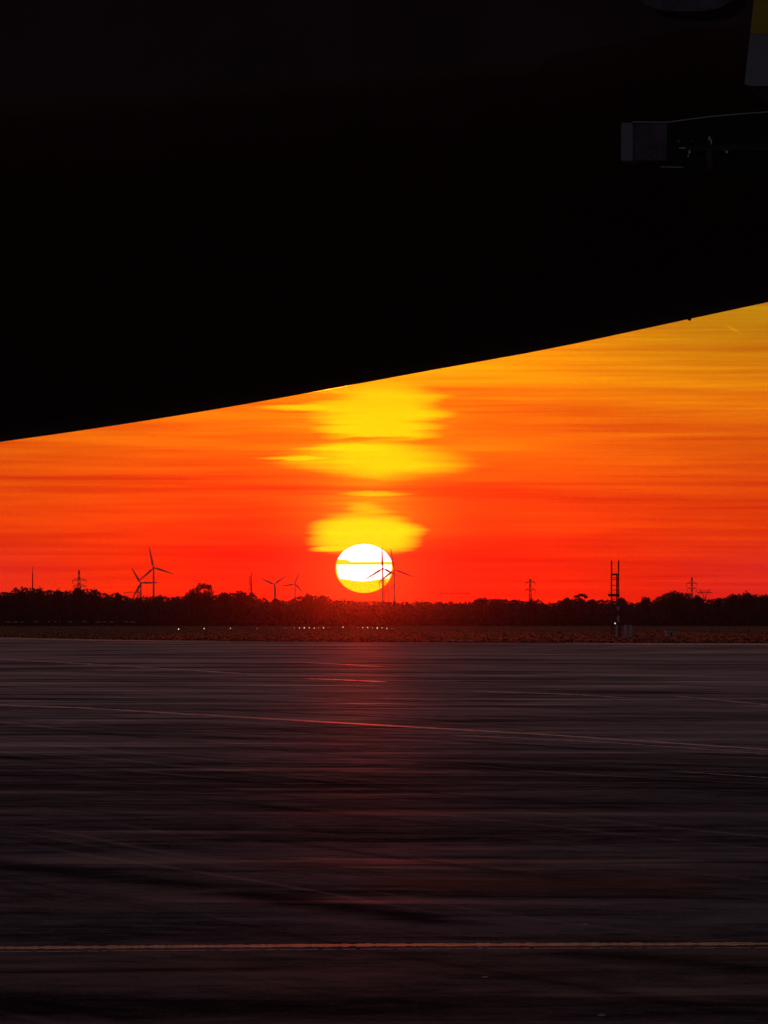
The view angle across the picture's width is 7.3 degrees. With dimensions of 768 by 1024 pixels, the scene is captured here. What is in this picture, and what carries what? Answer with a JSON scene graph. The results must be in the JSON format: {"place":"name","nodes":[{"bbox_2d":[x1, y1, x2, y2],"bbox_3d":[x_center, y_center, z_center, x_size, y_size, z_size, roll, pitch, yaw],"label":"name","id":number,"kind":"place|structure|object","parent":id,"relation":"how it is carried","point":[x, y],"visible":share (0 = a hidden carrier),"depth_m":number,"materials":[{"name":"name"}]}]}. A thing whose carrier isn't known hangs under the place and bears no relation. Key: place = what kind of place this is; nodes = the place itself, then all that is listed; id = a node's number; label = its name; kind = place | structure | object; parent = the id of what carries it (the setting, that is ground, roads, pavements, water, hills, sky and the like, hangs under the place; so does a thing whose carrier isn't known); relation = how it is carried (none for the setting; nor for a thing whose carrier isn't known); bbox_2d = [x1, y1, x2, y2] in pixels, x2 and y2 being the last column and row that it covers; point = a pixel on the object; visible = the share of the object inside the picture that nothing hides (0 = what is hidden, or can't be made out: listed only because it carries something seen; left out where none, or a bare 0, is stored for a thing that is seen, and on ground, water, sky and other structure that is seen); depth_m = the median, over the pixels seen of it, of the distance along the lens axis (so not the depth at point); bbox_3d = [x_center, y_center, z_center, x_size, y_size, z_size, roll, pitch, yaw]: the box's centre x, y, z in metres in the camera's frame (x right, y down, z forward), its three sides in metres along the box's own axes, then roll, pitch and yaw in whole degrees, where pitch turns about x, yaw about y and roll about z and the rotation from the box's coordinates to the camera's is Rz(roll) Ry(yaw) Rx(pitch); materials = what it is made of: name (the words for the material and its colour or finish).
{"place":"outdoors","nodes":[
{"label":"outdoors","id":0,"kind":"place"},
{"bbox_2d":[0,638,229,641],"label":"path","id":1,"kind":"structure","parent":0,"point":[109,640],"depth_m":764.61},
{"bbox_2d":[0,637,767,1023],"bbox_3d":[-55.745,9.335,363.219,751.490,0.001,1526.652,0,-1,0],"label":"apron","id":2,"kind":"object","parent":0,"point":[126,825],"visible":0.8,"depth_m":83.62,"materials":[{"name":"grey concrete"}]},
{"bbox_2d":[6,659,259,674],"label":"seam","id":3,"kind":"object","parent":2,"relation":"on","point":[130,666],"visible":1,"depth_m":363.32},
{"bbox_2d":[297,662,382,666],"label":"seam","id":4,"kind":"object","parent":2,"relation":"on","point":[332,663],"visible":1,"depth_m":386.74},
{"bbox_2d":[302,678,383,681],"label":"seam","id":5,"kind":"object","parent":2,"relation":"on","point":[345,679],"visible":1,"depth_m":287.80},
{"bbox_2d":[0,942,767,948],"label":"line marking","id":6,"kind":"object","parent":2,"relation":"on","point":[381,944],"visible":1,"depth_m":54.78,"materials":[{"name":"paint"}]},
{"bbox_2d":[0,704,767,749],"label":"seam","id":7,"kind":"object","parent":2,"relation":"on","point":[384,725],"visible":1,"depth_m":165.83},
{"bbox_2d":[0,0,767,441],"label":"aircraft","id":8,"kind":"object","parent":2,"relation":"on","point":[210,204],"visible":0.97,"depth_m":40.37,"materials":[{"name":"metal"}]},
{"bbox_2d":[473,691,635,698],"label":"seam","id":9,"kind":"object","parent":2,"relation":"on","point":[549,693],"visible":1,"depth_m":235.16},
{"bbox_2d":[461,735,764,753],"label":"seam","id":10,"kind":"object","parent":2,"relation":"on","point":[607,742],"visible":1,"depth_m":143.37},
{"bbox_2d":[621,0,767,168],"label":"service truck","id":11,"kind":"object","parent":2,"relation":"on","point":[739,142],"visible":1,"depth_m":36.06,"materials":[{"name":"metal"}]},
{"bbox_2d":[670,695,767,704],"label":"seam","id":12,"kind":"object","parent":2,"relation":"on","point":[723,700],"visible":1,"depth_m":215.45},
{"bbox_2d":[678,771,767,777],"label":"seam","id":13,"kind":"object","parent":2,"relation":"on","point":[724,774],"visible":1,"depth_m":114.25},
{"bbox_2d":[0,626,767,642],"bbox_3d":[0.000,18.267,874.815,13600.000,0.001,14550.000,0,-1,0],"label":"ground","id":14,"kind":"structure","parent":0,"point":[383,630],"depth_m":1161.34,"materials":[{"name":"brown plant"}]},
{"bbox_2d":[0,593,17,625],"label":"tree","id":15,"kind":"object","parent":14,"relation":"on","point":[7,603],"visible":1,"depth_m":1984.55,"materials":[{"name":"black plant"}]},
{"bbox_2d":[13,586,30,625],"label":"tree","id":16,"kind":"object","parent":14,"relation":"on","point":[22,601],"visible":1,"depth_m":1998.49,"materials":[{"name":"black plant"}]},
{"bbox_2d":[29,586,49,625],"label":"tree","id":17,"kind":"object","parent":14,"relation":"on","point":[39,602],"visible":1,"depth_m":1989.16,"materials":[{"name":"black plant"}]},
{"bbox_2d":[49,588,67,625],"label":"tree","id":18,"kind":"object","parent":14,"relation":"on","point":[59,601],"visible":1,"depth_m":2002.16,"materials":[{"name":"black plant"}]},
{"bbox_2d":[6,621,127,625],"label":"boundary fence","id":19,"kind":"object","parent":14,"relation":"on","point":[56,621],"visible":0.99,"depth_m":1904.60,"materials":[{"name":"metal"}]},
{"bbox_2d":[70,587,84,625],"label":"tree","id":20,"kind":"object","parent":14,"relation":"on","point":[77,601],"visible":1,"depth_m":1994.20,"materials":[{"name":"black plant"}]},
{"bbox_2d":[72,570,85,589],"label":"pylon","id":21,"kind":"object","parent":14,"relation":"on","point":[77,586],"visible":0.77,"depth_m":3299.36,"materials":[{"name":"black metal"}]},
{"bbox_2d":[86,589,101,625],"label":"tree","id":22,"kind":"object","parent":14,"relation":"on","point":[95,611],"visible":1,"depth_m":1984.81,"materials":[{"name":"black plant"}]},
{"bbox_2d":[113,592,121,625],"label":"tree","id":23,"kind":"object","parent":14,"relation":"on","point":[117,600],"visible":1,"depth_m":1999.06,"materials":[{"name":"black plant"}]},
{"bbox_2d":[124,586,139,596],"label":"pylon","id":24,"kind":"object","parent":14,"relation":"on","point":[138,591],"visible":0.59,"depth_m":3499.34,"materials":[{"name":"black metal"}]},
{"bbox_2d":[132,569,157,597],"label":"wind turbine","id":25,"kind":"object","parent":14,"relation":"on","point":[140,584],"visible":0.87,"depth_m":7798.47,"materials":[{"name":"paint"}]},
{"bbox_2d":[138,548,172,596],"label":"wind turbine","id":26,"kind":"object","parent":14,"relation":"on","point":[148,572],"visible":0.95,"depth_m":7298.96,"materials":[{"name":"paint"}]},
{"bbox_2d":[184,583,213,625],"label":"tree","id":27,"kind":"object","parent":14,"relation":"on","point":[200,607],"visible":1,"depth_m":1990.46,"materials":[{"name":"black plant"}]},
{"bbox_2d":[218,592,231,625],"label":"tree","id":28,"kind":"object","parent":14,"relation":"on","point":[224,597],"visible":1,"depth_m":2004.22,"materials":[{"name":"black plant"}]},
{"bbox_2d":[226,590,256,625],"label":"tree","id":29,"kind":"object","parent":14,"relation":"on","point":[240,605],"visible":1,"depth_m":1995.15,"materials":[{"name":"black plant"}]},
{"bbox_2d":[245,576,255,594],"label":"pylon","id":30,"kind":"object","parent":14,"relation":"on","point":[250,585],"visible":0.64,"depth_m":3399.44,"materials":[{"name":"black metal"}]},
{"bbox_2d":[261,575,286,597],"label":"wind turbine","id":31,"kind":"object","parent":14,"relation":"on","point":[279,580],"visible":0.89,"depth_m":2899.40,"materials":[{"name":"paint"}]},
{"bbox_2d":[270,598,281,625],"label":"tree","id":32,"kind":"object","parent":14,"relation":"on","point":[275,608],"visible":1,"depth_m":1986.15,"materials":[{"name":"black plant"}]},
{"bbox_2d":[283,571,303,597],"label":"wind turbine","id":33,"kind":"object","parent":14,"relation":"on","point":[295,585],"visible":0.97,"depth_m":2999.42,"materials":[{"name":"paint"}]},
{"bbox_2d":[300,593,313,625],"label":"tree","id":34,"kind":"object","parent":14,"relation":"on","point":[307,600],"visible":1,"depth_m":2000.23,"materials":[{"name":"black plant"}]},
{"bbox_2d":[313,594,329,625],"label":"tree","id":35,"kind":"object","parent":14,"relation":"on","point":[321,607],"visible":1,"depth_m":1990.23,"materials":[{"name":"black plant"}]},
{"bbox_2d":[366,551,400,601],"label":"wind turbine","id":36,"kind":"object","parent":14,"relation":"on","point":[387,570],"visible":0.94,"depth_m":2299.76,"materials":[{"name":"paint"}]},
{"bbox_2d":[0,587,767,625],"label":"woodland","id":37,"kind":"object","parent":14,"relation":"on","point":[159,610],"visible":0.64,"depth_m":2029.38,"materials":[{"name":"black plant"}]},
{"bbox_2d":[378,550,414,601],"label":"wind turbine","id":38,"kind":"object","parent":14,"relation":"on","point":[389,573],"visible":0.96,"depth_m":2249.71,"materials":[{"name":"paint"}]},
{"bbox_2d":[473,597,487,625],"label":"tree","id":39,"kind":"object","parent":14,"relation":"on","point":[480,604],"visible":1,"depth_m":2005.18,"materials":[{"name":"black plant"}]},
{"bbox_2d":[489,599,504,625],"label":"tree","id":40,"kind":"object","parent":14,"relation":"on","point":[496,606],"visible":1,"depth_m":1995.29,"materials":[{"name":"black plant"}]},
{"bbox_2d":[525,579,535,599],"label":"pylon","id":41,"kind":"object","parent":14,"relation":"on","point":[529,589],"visible":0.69,"depth_m":3299.36,"materials":[{"name":"black metal"}]},
{"bbox_2d":[523,598,540,625],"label":"tree","id":42,"kind":"object","parent":14,"relation":"on","point":[531,608],"visible":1,"depth_m":1987.47,"materials":[{"name":"black plant"}]},
{"bbox_2d":[556,597,577,625],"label":"tree","id":43,"kind":"object","parent":14,"relation":"on","point":[566,605],"visible":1,"depth_m":2001.27,"materials":[{"name":"black plant"}]},
{"bbox_2d":[573,594,587,625],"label":"tree","id":44,"kind":"object","parent":14,"relation":"on","point":[581,607],"visible":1,"depth_m":1992.62,"materials":[{"name":"black plant"}]},
{"bbox_2d":[588,599,597,625],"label":"tree","id":45,"kind":"object","parent":14,"relation":"on","point":[592,606],"visible":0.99,"depth_m":2006.10,"materials":[{"name":"black plant"}]},
{"bbox_2d":[617,597,625,625],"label":"tree","id":46,"kind":"object","parent":14,"relation":"on","point":[622,603],"visible":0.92,"depth_m":1996.98,"materials":[{"name":"black plant"}]},
{"bbox_2d":[624,624,627,637],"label":"equipment cabinet","id":47,"kind":"object","parent":14,"relation":"on","point":[625,630],"visible":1,"depth_m":874.85,"materials":[{"name":"metal"}]},
{"bbox_2d":[629,624,632,637],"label":"equipment cabinet","id":48,"kind":"object","parent":14,"relation":"on","point":[630,630],"visible":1,"depth_m":874.85,"materials":[{"name":"metal"}]},
{"bbox_2d":[630,609,634,636],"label":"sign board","id":49,"kind":"object","parent":14,"relation":"on","point":[632,610],"visible":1,"depth_m":911.19,"materials":[{"name":"metal"}]},
{"bbox_2d":[641,596,650,625],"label":"tree","id":50,"kind":"object","parent":14,"relation":"on","point":[645,602],"visible":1,"depth_m":1988.06,"materials":[{"name":"black plant"}]},
{"bbox_2d":[665,631,675,635],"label":"utility hut","id":51,"kind":"object","parent":14,"relation":"on","point":[669,633],"visible":0.9,"depth_m":938.95,"materials":[{"name":"paint"}]},
{"bbox_2d":[656,590,690,625],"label":"tree","id":52,"kind":"object","parent":14,"relation":"on","point":[668,605],"visible":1,"depth_m":2001.64,"materials":[{"name":"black plant"}]},
{"bbox_2d":[686,577,696,596],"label":"pylon","id":53,"kind":"object","parent":14,"relation":"on","point":[691,583],"visible":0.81,"depth_m":3499.41,"materials":[{"name":"black metal"}]},
{"bbox_2d":[691,595,703,625],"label":"tree","id":54,"kind":"object","parent":14,"relation":"on","point":[697,601],"visible":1,"depth_m":1993.08,"materials":[{"name":"black plant"}]},
{"bbox_2d":[697,589,711,602],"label":"pylon","id":55,"kind":"object","parent":14,"relation":"on","point":[704,592],"visible":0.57,"depth_m":4299.05,"materials":[{"name":"black metal"}]},
{"bbox_2d":[714,598,722,625],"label":"tree","id":56,"kind":"object","parent":14,"relation":"on","point":[718,609],"visible":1,"depth_m":1983.99,"materials":[{"name":"black plant"}]},
{"bbox_2d":[724,594,737,625],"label":"tree","id":57,"kind":"object","parent":14,"relation":"on","point":[731,601],"visible":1,"depth_m":1998.08,"materials":[{"name":"black plant"}]},
{"bbox_2d":[734,591,759,625],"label":"tree","id":58,"kind":"object","parent":14,"relation":"on","point":[746,599],"visible":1,"depth_m":1989.31,"materials":[{"name":"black plant"}]},
{"bbox_2d":[757,594,767,625],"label":"tree","id":59,"kind":"object","parent":14,"relation":"on","point":[764,603],"visible":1,"depth_m":2003.19,"materials":[{"name":"black plant"}]},
{"bbox_2d":[0,302,767,605],"label":"sky","id":60,"kind":"structure","parent":0,"point":[646,450],"materials":[{"name":"orange"}]},
{"bbox_2d":[608,560,619,636],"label":"framework tower","id":61,"kind":"structure","parent":0,"point":[617,594],"depth_m":880.68,"materials":[{"name":"metal"}]},
{"bbox_2d":[575,643,767,644],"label":"path","id":62,"kind":"structure","parent":0,"point":[682,643],"depth_m":678.18,"materials":[{"name":"grey concrete"}]}
]}

